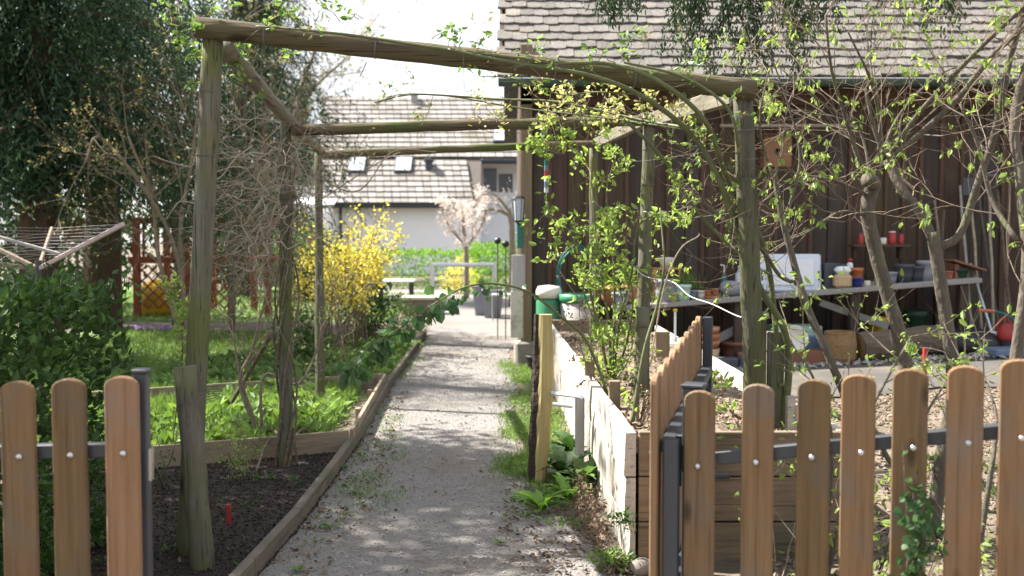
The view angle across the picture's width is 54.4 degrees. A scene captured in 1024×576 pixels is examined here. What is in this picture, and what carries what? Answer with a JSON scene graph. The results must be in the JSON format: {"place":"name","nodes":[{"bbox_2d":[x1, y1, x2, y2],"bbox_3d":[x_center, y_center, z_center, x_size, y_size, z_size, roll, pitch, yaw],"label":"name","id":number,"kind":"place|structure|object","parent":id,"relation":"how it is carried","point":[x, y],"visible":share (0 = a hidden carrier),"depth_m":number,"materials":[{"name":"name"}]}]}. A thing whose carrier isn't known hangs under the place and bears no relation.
{"place":"outdoors","nodes":[
{"label":"outdoors","id":0,"kind":"place"},
{"bbox_2d":[0,436,362,575],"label":"soil","id":1,"kind":"structure","parent":0,"point":[256,534],"depth_m":5.18,"materials":[{"name":"soil"}]},
{"bbox_2d":[174,365,220,570],"bbox_3d":[-1.351,0.803,4.306,0.177,0.952,0.243,0,3,0],"label":"stake","id":2,"kind":"object","parent":1,"relation":"on","point":[201,545],"visible":0.98,"depth_m":4.22,"materials":[{"name":"wood"}]},
{"bbox_2d":[90,470,306,564],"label":"seedlings","id":3,"kind":"object","parent":1,"relation":"on","point":[164,546],"visible":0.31,"depth_m":5.27,"materials":[{"name":"green plant"}]},
{"bbox_2d":[211,413,277,480],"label":"currant bush","id":4,"kind":"object","parent":1,"relation":"on","point":[235,458],"visible":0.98,"depth_m":5.74,"materials":[{"name":"green plant"}]},
{"bbox_2d":[0,290,424,443],"bbox_3d":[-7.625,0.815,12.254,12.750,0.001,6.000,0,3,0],"label":"lawn","id":5,"kind":"structure","parent":0,"point":[81,334],"depth_m":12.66,"materials":[{"name":"plant"}]},
{"bbox_2d":[0,78,138,349],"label":"conifer tree","id":6,"kind":"object","parent":5,"relation":"on","point":[15,233],"visible":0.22,"depth_m":13.93,"materials":[{"name":"green plant"}]},
{"bbox_2d":[1,1,276,358],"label":"bare shrub","id":7,"kind":"object","parent":5,"relation":"on","point":[150,195],"visible":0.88,"depth_m":10.26,"materials":[{"name":"brown plant"}]},
{"bbox_2d":[0,0,358,361],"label":"bare shrub","id":8,"kind":"object","parent":5,"relation":"on","point":[32,48],"visible":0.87,"depth_m":11.32,"materials":[{"name":"brown plant"}]},
{"bbox_2d":[124,42,344,331],"bbox_3d":[-4.114,-1.730,15.278,3.166,4.791,3.411,0,3,0],"label":"bare shrub","id":9,"kind":"object","parent":5,"relation":"on","point":[233,307],"visible":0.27,"depth_m":14.94,"materials":[{"name":"plant"}]},
{"bbox_2d":[150,330,430,386],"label":"ground cover","id":10,"kind":"object","parent":5,"relation":"on","point":[215,373],"visible":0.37,"depth_m":10.77,"materials":[{"name":"green plant"}]},
{"bbox_2d":[267,298,330,362],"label":"evergreen shrub","id":11,"kind":"object","parent":5,"relation":"on","point":[307,340],"visible":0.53,"depth_m":11.19,"materials":[{"name":"green plant"}]},
{"bbox_2d":[292,195,408,350],"bbox_3d":[-2.102,-0.192,12.601,1.643,1.983,1.807,0,3,0],"label":"forsythia","id":12,"kind":"object","parent":5,"relation":"on","point":[364,257],"visible":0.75,"depth_m":12.43,"materials":[{"name":"yellow plant"}]},
{"bbox_2d":[336,253,400,338],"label":"evergreen shrub","id":13,"kind":"object","parent":5,"relation":"on","point":[371,323],"visible":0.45,"depth_m":13.58,"materials":[{"name":"green plant"}]},
{"bbox_2d":[66,287,397,321],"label":"lawn","id":14,"kind":"structure","parent":0,"point":[145,318],"depth_m":18.55,"materials":[{"name":"plant"}]},
{"bbox_2d":[0,173,167,292],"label":"garden bush","id":15,"kind":"object","parent":14,"relation":"on","point":[124,261],"visible":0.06,"depth_m":21.37,"materials":[{"name":"green plant"}]},
{"bbox_2d":[141,279,172,315],"bbox_3d":[-6.631,0.168,18.630,0.836,0.670,0.599,0,3,0],"label":"beanbag","id":16,"kind":"object","parent":14,"relation":"on","point":[163,309],"visible":0.5,"depth_m":18.37,"materials":[{"name":"fabric"}]},
{"bbox_2d":[128,217,294,316],"bbox_3d":[-5.666,-0.420,19.002,2.689,1.810,1.720,0,3,0],"label":"lattice fence","id":17,"kind":"object","parent":14,"relation":"on","point":[137,309],"visible":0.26,"depth_m":18.18,"materials":[{"name":"red wood"}]},
{"bbox_2d":[257,216,356,290],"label":"garden bush","id":18,"kind":"object","parent":14,"relation":"on","point":[299,241],"visible":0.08,"depth_m":26.21,"materials":[{"name":"brown plant"}]},
{"bbox_2d":[0,0,503,244],"label":"sky","id":19,"kind":"structure","parent":0,"point":[419,21],"materials":[{"name":"white"}]},
{"bbox_2d":[321,92,516,274],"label":"white house","id":20,"kind":"structure","parent":0,"point":[415,208],"depth_m":41.17,"materials":[{"name":"paint"}]},
{"bbox_2d":[258,287,621,575],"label":"path","id":21,"kind":"structure","parent":0,"point":[465,322],"depth_m":5.54,"materials":[{"name":"gravel"}]},
{"bbox_2d":[431,185,492,297],"bbox_3d":[-1.119,-1.137,23.960,1.555,2.764,1.531,-1,3,-15],"label":"blossom tree","id":22,"kind":"object","parent":21,"relation":"on","point":[463,240],"visible":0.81,"depth_m":23.94,"materials":[{"name":"plant"}]},
{"bbox_2d":[430,263,495,294],"bbox_3d":[-1.078,-0.109,22.020,1.469,0.898,0.090,0,3,0],"label":"tubular rack","id":23,"kind":"object","parent":21,"relation":"on","point":[433,265],"visible":0.67,"depth_m":21.97,"materials":[{"name":"white metal"}]},
{"bbox_2d":[333,355,596,524],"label":"path grass","id":24,"kind":"structure","parent":21,"relation":"on","point":[524,455],"depth_m":6.82,"materials":[{"name":"plant"}]},
{"bbox_2d":[446,177,516,306],"bbox_3d":[-0.432,-0.976,21.045,1.916,2.724,1.010,1,3,15],"label":"bare tree","id":25,"kind":"object","parent":21,"relation":"on","point":[512,248],"visible":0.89,"depth_m":20.93,"materials":[{"name":"plant"}]},
{"bbox_2d":[481,278,503,317],"bbox_3d":[-0.345,0.165,18.048,0.405,0.733,0.439,0,3,0],"label":"planter","id":26,"kind":"object","parent":21,"relation":"on","point":[487,306],"visible":0.59,"depth_m":17.88,"materials":[{"name":"grey plastic"}]},
{"bbox_2d":[527,314,553,483],"bbox_3d":[0.167,0.663,5.760,0.151,1.025,0.103,1,3,26],"label":"split post","id":27,"kind":"object","parent":21,"relation":"on","point":[542,385],"visible":0.91,"depth_m":5.72,"materials":[{"name":"brown wood"}]},
{"bbox_2d":[504,488,582,511],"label":"dandelion plant","id":28,"kind":"object","parent":21,"relation":"on","point":[537,499],"visible":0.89,"depth_m":5.13,"materials":[{"name":"green plant"}]},
{"bbox_2d":[92,335,998,575],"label":"fallen leaves","id":29,"kind":"object","parent":21,"relation":"on","point":[499,528],"depth_m":4.92,"materials":[{"name":"plant"}]},
{"bbox_2d":[587,544,636,575],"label":"creeping plant","id":30,"kind":"object","parent":21,"relation":"on","point":[609,561],"visible":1,"depth_m":4.21,"materials":[{"name":"green plant"}]},
{"bbox_2d":[0,245,998,575],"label":"ground","id":31,"kind":"structure","parent":0,"point":[726,567],"depth_m":5.51,"materials":[{"name":"soil"}]},
{"bbox_2d":[0,222,124,423],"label":"rotary dryer","id":32,"kind":"object","parent":31,"relation":"on","point":[38,266],"visible":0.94,"depth_m":6.95,"materials":[{"name":"metal"}]},
{"bbox_2d":[0,261,144,575],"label":"privet hedge","id":33,"kind":"object","parent":31,"relation":"on","point":[26,297],"visible":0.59,"depth_m":4.18,"materials":[{"name":"green plant"}]},
{"bbox_2d":[0,368,153,575],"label":"picket fence","id":34,"kind":"object","parent":31,"relation":"on","point":[125,449],"visible":1,"depth_m":2.75,"materials":[{"name":"brown wood"}]},
{"bbox_2d":[0,0,289,329],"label":"conifer tree","id":35,"kind":"object","parent":31,"relation":"on","point":[104,268],"visible":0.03,"depth_m":15.53,"materials":[{"name":"green plant"}]},
{"bbox_2d":[157,270,187,440],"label":"garden sprig","id":36,"kind":"object","parent":31,"relation":"on","point":[182,310],"visible":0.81,"depth_m":5.60,"materials":[{"name":"green plant"}]},
{"bbox_2d":[16,322,351,331],"bbox_3d":[-7.204,0.629,16.149,9.640,0.001,1.860,0,3,0],"label":"flower bed","id":37,"kind":"object","parent":31,"relation":"on","point":[220,325],"visible":0.19,"depth_m":16.39,"materials":[{"name":"wood"}]},
{"bbox_2d":[61,0,291,324],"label":"bare shrub","id":38,"kind":"object","parent":37,"relation":"on","point":[186,126],"visible":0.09,"depth_m":15.97,"materials":[{"name":"brown plant"}]},
{"bbox_2d":[38,373,385,476],"bbox_3d":[-2.099,0.976,7.579,3.298,0.160,2.632,-1,3,-27],"label":"bed border","id":39,"kind":"object","parent":31,"relation":"on","point":[321,442],"visible":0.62,"depth_m":6.52,"materials":[{"name":"wood"}]},
{"bbox_2d":[89,373,358,444],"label":"tall weeds","id":40,"kind":"object","parent":31,"relation":"on","point":[167,436],"visible":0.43,"depth_m":7.50,"materials":[{"name":"green plant"}]},
{"bbox_2d":[121,0,406,297],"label":"bare tree","id":41,"kind":"object","parent":31,"relation":"on","point":[247,9],"visible":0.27,"depth_m":24.04,"materials":[{"name":"brown plant"}]},
{"bbox_2d":[174,192,371,430],"bbox_3d":[-1.664,0.203,7.081,1.516,1.766,1.279,0,3,0],"label":"bare shrub","id":42,"kind":"object","parent":31,"relation":"on","point":[244,397],"visible":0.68,"depth_m":6.94,"materials":[{"name":"brown plant"}]},
{"bbox_2d":[216,0,332,278],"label":"conifer tree","id":43,"kind":"object","parent":31,"relation":"on","point":[280,90],"visible":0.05,"depth_m":35.67,"materials":[{"name":"green plant"}]},
{"bbox_2d":[222,0,416,195],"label":"bare tree","id":44,"kind":"object","parent":31,"relation":"on","point":[343,61],"visible":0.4,"depth_m":32.67,"materials":[{"name":"brown plant"}]},
{"bbox_2d":[229,329,426,575],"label":"timber edging","id":45,"kind":"object","parent":31,"relation":"on","point":[263,551],"visible":0.75,"depth_m":5.21,"materials":[{"name":"wood"}]},
{"bbox_2d":[367,293,425,338],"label":"lavender","id":46,"kind":"object","parent":31,"relation":"on","point":[405,315],"visible":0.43,"depth_m":14.15,"materials":[{"name":"green plant"}]},
{"bbox_2d":[402,295,447,313],"bbox_3d":[-1.666,0.317,19.037,0.855,0.328,0.500,0,3,0],"label":"stone bench","id":47,"kind":"object","parent":31,"relation":"on","point":[425,301],"visible":0.39,"depth_m":18.86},
{"bbox_2d":[348,247,516,288],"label":"clipped hedge","id":48,"kind":"object","parent":31,"relation":"on","point":[411,252],"visible":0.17,"depth_m":28.80,"materials":[{"name":"green plant"}]},
{"bbox_2d":[437,254,482,293],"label":"yellow bush","id":49,"kind":"object","parent":31,"relation":"on","point":[456,285],"visible":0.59,"depth_m":25.93,"materials":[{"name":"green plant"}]},
{"bbox_2d":[176,17,765,555],"bbox_3d":[-0.258,-0.037,6.576,2.940,2.453,4.669,0,3,0],"label":"pergola","id":50,"kind":"object","parent":31,"relation":"on","point":[218,37],"visible":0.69,"depth_m":4.42,"materials":[{"name":"wood"}]},
{"bbox_2d":[129,22,409,471],"bbox_3d":[-1.548,-0.230,6.328,1.789,2.661,1.657,0,3,0],"label":"dry vine","id":51,"kind":"object","parent":50,"relation":"attached to","point":[262,196],"visible":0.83,"depth_m":6.27,"materials":[{"name":"brown plant"}]},
{"bbox_2d":[273,103,544,199],"bbox_3d":[-0.841,-1.033,7.515,1.771,0.817,2.672,0,3,-10],"label":"dry vine","id":52,"kind":"object","parent":50,"relation":"attached to","point":[381,161],"visible":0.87,"depth_m":6.57,"materials":[{"name":"brown plant"}]},
{"bbox_2d":[151,0,712,101],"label":"climbing rose","id":53,"kind":"object","parent":50,"relation":"attached to","point":[195,24],"visible":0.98,"depth_m":4.15,"materials":[{"name":"green plant"}]},
{"bbox_2d":[516,97,615,188],"bbox_3d":[0.347,-0.906,6.154,0.598,0.585,0.352,1,3,13],"label":"clematis","id":54,"kind":"object","parent":50,"relation":"hanging from","point":[539,150],"visible":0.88,"depth_m":6.14,"materials":[{"name":"green plant"}]},
{"bbox_2d":[470,74,691,135],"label":"rambling rose","id":55,"kind":"object","parent":50,"relation":"attached to","point":[622,108],"visible":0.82,"depth_m":4.79,"materials":[{"name":"green plant"}]},
{"bbox_2d":[468,241,516,291],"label":"clipped hedge","id":56,"kind":"object","parent":31,"relation":"on","point":[477,256],"visible":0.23,"depth_m":26.78,"materials":[{"name":"green plant"}]},
{"bbox_2d":[536,285,561,319],"bbox_3d":[0.393,0.425,10.633,0.276,0.915,0.276,0,3,0],"label":"barrel","id":57,"kind":"object","parent":31,"relation":"on","point":[548,294],"visible":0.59,"depth_m":10.51,"materials":[{"name":"plastic"}]},
{"bbox_2d":[522,444,591,476],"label":"dock plant","id":58,"kind":"object","parent":31,"relation":"on","point":[560,458],"visible":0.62,"depth_m":5.86,"materials":[{"name":"green plant"}]},
{"bbox_2d":[549,430,574,452],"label":"dock plant","id":59,"kind":"object","parent":31,"relation":"on","point":[566,439],"visible":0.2,"depth_m":6.30,"materials":[{"name":"green plant"}]},
{"bbox_2d":[494,363,635,530],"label":"edge weeds","id":60,"kind":"object","parent":31,"relation":"on","point":[539,518],"visible":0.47,"depth_m":6.08,"materials":[{"name":"green plant"}]},
{"bbox_2d":[535,472,597,500],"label":"dandelion plant","id":61,"kind":"object","parent":31,"relation":"on","point":[561,482],"visible":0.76,"depth_m":5.39,"materials":[{"name":"green plant"}]},
{"bbox_2d":[555,456,598,483],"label":"dock plant","id":62,"kind":"object","parent":31,"relation":"on","point":[588,470],"visible":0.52,"depth_m":5.64,"materials":[{"name":"green plant"}]},
{"bbox_2d":[569,466,610,549],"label":"withered ivy","id":63,"kind":"object","parent":31,"relation":"on","point":[597,526],"visible":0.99,"depth_m":4.66,"materials":[{"name":"brown plant"}]},
{"bbox_2d":[552,320,840,562],"bbox_3d":[0.894,0.706,7.341,1.152,0.717,6.078,0,3,0],"label":"raised bed","id":64,"kind":"object","parent":31,"relation":"on","point":[611,442],"visible":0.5,"depth_m":4.51,"materials":[{"name":"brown wood"}]},
{"bbox_2d":[332,278,607,395],"bbox_3d":[-0.086,0.355,5.049,1.784,0.822,0.195,-2,3,-37],"label":"arching shoot","id":65,"kind":"object","parent":64,"relation":"on","point":[382,353],"visible":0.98,"depth_m":4.72,"materials":[{"name":"green plant"}]},
{"bbox_2d":[228,1,813,429],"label":"climbing rose","id":66,"kind":"object","parent":64,"relation":"on","point":[768,301],"visible":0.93,"depth_m":4.41,"materials":[{"name":"green plant"}]},
{"bbox_2d":[575,397,584,454],"bbox_3d":[0.386,0.785,5.664,0.055,0.326,0.020,-2,3,-29],"label":"board","id":67,"kind":"object","parent":64,"relation":"on","point":[579,426],"visible":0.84,"depth_m":5.66,"materials":[{"name":"wood"}]},
{"bbox_2d":[515,143,701,381],"bbox_3d":[0.560,-0.140,6.141,1.085,1.549,0.939,0,3,0],"label":"rose bush","id":68,"kind":"object","parent":64,"relation":"on","point":[614,367],"visible":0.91,"depth_m":6.13,"materials":[{"name":"green plant"}]},
{"bbox_2d":[548,248,681,388],"bbox_3d":[0.657,0.179,6.181,0.775,0.899,0.872,1,3,11],"label":"dead hydrangea","id":69,"kind":"object","parent":64,"relation":"on","point":[581,326],"visible":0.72,"depth_m":5.98,"materials":[{"name":"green plant"}]},
{"bbox_2d":[634,307,649,396],"bbox_3d":[0.786,0.427,6.008,0.104,0.624,0.104,0,3,0],"label":"stake","id":70,"kind":"object","parent":64,"relation":"on","point":[642,324],"visible":0.71,"depth_m":5.97,"materials":[{"name":"wood"}]},
{"bbox_2d":[623,208,668,425],"bbox_3d":[0.703,0.142,4.966,0.346,1.092,0.198,-2,3,-38],"label":"rose cane","id":71,"kind":"object","parent":64,"relation":"on","point":[635,408],"visible":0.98,"depth_m":4.97,"materials":[{"name":"green plant"}]},
{"bbox_2d":[560,329,741,439],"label":"bed leaves","id":72,"kind":"object","parent":64,"relation":"on","point":[722,391],"visible":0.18,"depth_m":5.72,"materials":[{"name":"brown plant"}]},
{"bbox_2d":[579,354,736,411],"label":"bed weeds","id":73,"kind":"object","parent":64,"relation":"on","point":[727,383],"visible":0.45,"depth_m":5.71,"materials":[{"name":"green plant"}]},
{"bbox_2d":[561,334,793,444],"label":"soil crumbs","id":74,"kind":"object","parent":64,"relation":"on","point":[737,411],"visible":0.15,"depth_m":5.82,"materials":[{"name":"soil"}]},
{"bbox_2d":[766,331,783,428],"bbox_3d":[1.256,0.538,4.782,0.085,0.664,0.050,-1,3,-11],"label":"stake","id":75,"kind":"object","parent":64,"relation":"on","point":[771,378],"visible":0.3,"depth_m":4.75,"materials":[{"name":"wood"}]},
{"bbox_2d":[656,0,842,396],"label":"pollarded tree","id":76,"kind":"object","parent":31,"relation":"on","point":[775,200],"visible":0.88,"depth_m":4.55,"materials":[{"name":"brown plant"}]},
{"bbox_2d":[496,0,1023,365],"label":"barn","id":77,"kind":"structure","parent":31,"relation":"on","point":[566,28],"depth_m":11.20,"materials":[{"name":"wood"}]},
{"bbox_2d":[511,291,522,337],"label":"wall panel","id":78,"kind":"structure","parent":77,"relation":"attached to","point":[516,314],"depth_m":11.07,"materials":[{"name":"grey"}]},
{"bbox_2d":[512,255,524,290],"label":"wall panel","id":79,"kind":"structure","parent":77,"relation":"attached to","point":[518,270],"depth_m":11.06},
{"bbox_2d":[757,133,795,167],"bbox_3d":[2.922,-1.519,11.010,0.360,0.358,0.260,0,3,0],"label":"birdhouse","id":80,"kind":"object","parent":77,"relation":"attached to","point":[787,156],"visible":0.66,"depth_m":10.94,"materials":[{"name":"brown wood"}]},
{"bbox_2d":[581,0,971,105],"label":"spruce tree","id":81,"kind":"object","parent":31,"relation":"on","point":[690,8],"visible":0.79,"depth_m":6.41,"materials":[{"name":"green plant"}]},
{"bbox_2d":[637,0,1023,369],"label":"pollarded tree","id":82,"kind":"object","parent":31,"relation":"on","point":[870,181],"visible":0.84,"depth_m":4.80,"materials":[{"name":"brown plant"}]},
{"bbox_2d":[710,267,987,575],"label":"shrub","id":83,"kind":"object","parent":31,"relation":"on","point":[962,321],"visible":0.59,"depth_m":3.84,"materials":[{"name":"green plant"}]},
{"bbox_2d":[681,359,1023,575],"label":"picket fence","id":84,"kind":"object","parent":31,"relation":"on","point":[965,433],"visible":1,"depth_m":2.81,"materials":[{"name":"brown wood"}]},
{"bbox_2d":[649,316,728,575],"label":"garden gate","id":85,"kind":"structure","parent":84,"relation":"attached to","point":[690,358],"depth_m":3.05,"materials":[{"name":"brown wood"}]},
{"bbox_2d":[888,444,948,575],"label":"ivy","id":86,"kind":"object","parent":84,"relation":"attached to","point":[911,544],"visible":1,"depth_m":2.72,"materials":[{"name":"green plant"}]},
{"bbox_2d":[734,473,994,575],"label":"dry brambles","id":87,"kind":"object","parent":31,"relation":"on","point":[886,565],"visible":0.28,"depth_m":3.62,"materials":[{"name":"brown plant"}]},
{"bbox_2d":[772,387,998,575],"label":"dry earth","id":88,"kind":"structure","parent":31,"relation":"on","point":[789,561],"depth_m":5.70,"materials":[{"name":"soil"}]},
{"bbox_2d":[777,449,997,573],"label":"fence weeds","id":89,"kind":"object","parent":31,"relation":"on","point":[877,535],"visible":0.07,"depth_m":5.00,"materials":[{"name":"green plant"}]},
{"bbox_2d":[787,263,1002,574],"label":"shrub","id":90,"kind":"object","parent":31,"relation":"on","point":[884,452],"visible":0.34,"depth_m":3.95,"materials":[{"name":"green plant"}]},
{"bbox_2d":[836,281,1017,562],"bbox_3d":[1.544,0.571,3.558,0.816,1.195,0.952,-2,3,-34],"label":"shrub","id":91,"kind":"object","parent":31,"relation":"on","point":[911,349],"visible":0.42,"depth_m":3.65,"materials":[{"name":"green plant"}]},
{"bbox_2d":[858,0,1023,537],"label":"pollarded tree","id":92,"kind":"object","parent":31,"relation":"on","point":[936,246],"visible":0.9,"depth_m":4.38,"materials":[{"name":"brown plant"}]},
{"bbox_2d":[881,0,1023,359],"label":"pollarded tree","id":93,"kind":"object","parent":31,"relation":"on","point":[1017,347],"visible":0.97,"depth_m":4.04,"materials":[{"name":"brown plant"}]},
{"bbox_2d":[718,352,1023,396],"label":"yard","id":94,"kind":"structure","parent":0,"point":[825,374],"depth_m":9.29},
{"bbox_2d":[558,293,599,319],"bbox_3d":[0.711,0.466,10.535,0.440,0.810,0.440,0,3,0],"label":"garden tub","id":95,"kind":"object","parent":94,"relation":"on","point":[564,299],"visible":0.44,"depth_m":10.35,"materials":[{"name":"plastic"}]},
{"bbox_2d":[609,277,981,356],"bbox_3d":[2.974,0.359,10.720,3.795,0.964,0.780,0,3,0],"label":"workbench","id":96,"kind":"object","parent":94,"relation":"on","point":[727,332],"visible":0.37,"depth_m":10.39,"materials":[{"name":"wood"}]},
{"bbox_2d":[760,254,820,291],"bbox_3d":[2.936,-0.164,10.667,0.660,0.404,0.384,0,3,0],"label":"storage box","id":97,"kind":"object","parent":96,"relation":"on","point":[809,265],"visible":0.67,"depth_m":10.50,"materials":[{"name":"plastic"}]},
{"bbox_2d":[821,263,839,288],"bbox_3d":[3.385,-0.130,10.606,0.170,0.270,0.200,0,3,0],"label":"plastic tub","id":98,"kind":"object","parent":96,"relation":"on","point":[827,270],"visible":0.56,"depth_m":10.51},
{"bbox_2d":[833,264,851,287],"bbox_3d":[3.461,-0.124,10.426,0.180,0.255,0.130,0,3,0],"label":"canister","id":99,"kind":"object","parent":96,"relation":"on","point":[840,280],"visible":0.95,"depth_m":10.38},
{"bbox_2d":[784,349,825,364],"bbox_3d":[2.956,0.701,10.095,0.460,0.150,0.180,0,3,0],"label":"planter box","id":100,"kind":"object","parent":94,"relation":"on","point":[813,356],"visible":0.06,"depth_m":10.01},
{"bbox_2d":[824,330,856,363],"bbox_3d":[3.304,0.597,10.040,0.340,0.326,0.337,0,3,0],"label":"basket","id":101,"kind":"object","parent":94,"relation":"on","point":[839,345],"visible":0.84,"depth_m":9.90,"materials":[{"name":"wicker"}]},
{"bbox_2d":[733,352,1023,371],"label":"cobbles","id":102,"kind":"object","parent":94,"relation":"on","point":[855,363],"visible":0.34,"depth_m":9.86,"materials":[{"name":"stone"}]},
{"bbox_2d":[856,325,942,360],"bbox_3d":[3.921,0.565,10.120,0.895,0.360,0.317,-1,3,-11],"label":"basket","id":103,"kind":"object","parent":94,"relation":"on","point":[868,344],"visible":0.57,"depth_m":10.00,"materials":[{"name":"brown wicker"}]},
{"bbox_2d":[962,177,982,328],"bbox_3d":[5.038,-0.279,10.713,0.190,1.849,0.560,0,3,0],"label":"garden tool","id":104,"kind":"object","parent":94,"relation":"on","point":[966,188],"visible":0.61,"depth_m":10.83,"materials":[{"name":"wood"}]},
{"bbox_2d":[955,327,1000,353],"bbox_3d":[4.747,0.536,10.338,0.625,0.270,0.500,0,3,0],"label":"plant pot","id":105,"kind":"object","parent":94,"relation":"on","point":[992,338],"visible":0.39,"depth_m":10.14,"materials":[{"name":"plastic"}]},
{"bbox_2d":[988,173,997,330],"bbox_3d":[5.143,-0.309,10.762,0.176,1.888,0.546,1,3,25],"label":"garden tool","id":106,"kind":"object","parent":94,"relation":"on","point":[991,269],"visible":0.66,"depth_m":10.73,"materials":[{"name":"wood"}]},
{"bbox_2d":[996,190,1012,324],"bbox_3d":[5.313,-0.218,10.716,0.040,1.694,0.562,0,3,5],"label":"garden tool","id":107,"kind":"object","parent":94,"relation":"on","point":[1004,263],"visible":0.62,"depth_m":10.73,"materials":[{"name":"brown wood"}]},
{"bbox_2d":[996,316,1013,345],"bbox_3d":[5.128,0.471,10.254,0.303,0.372,0.178,-1,3,-22],"label":"watering can","id":108,"kind":"object","parent":94,"relation":"on","point":[1004,333],"visible":0.6,"depth_m":10.18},
{"bbox_2d":[903,309,928,328],"bbox_3d":[4.374,0.454,10.784,0.259,0.430,0.259,0,3,0],"label":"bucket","id":109,"kind":"object","parent":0,"point":[917,317],"visible":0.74,"depth_m":10.68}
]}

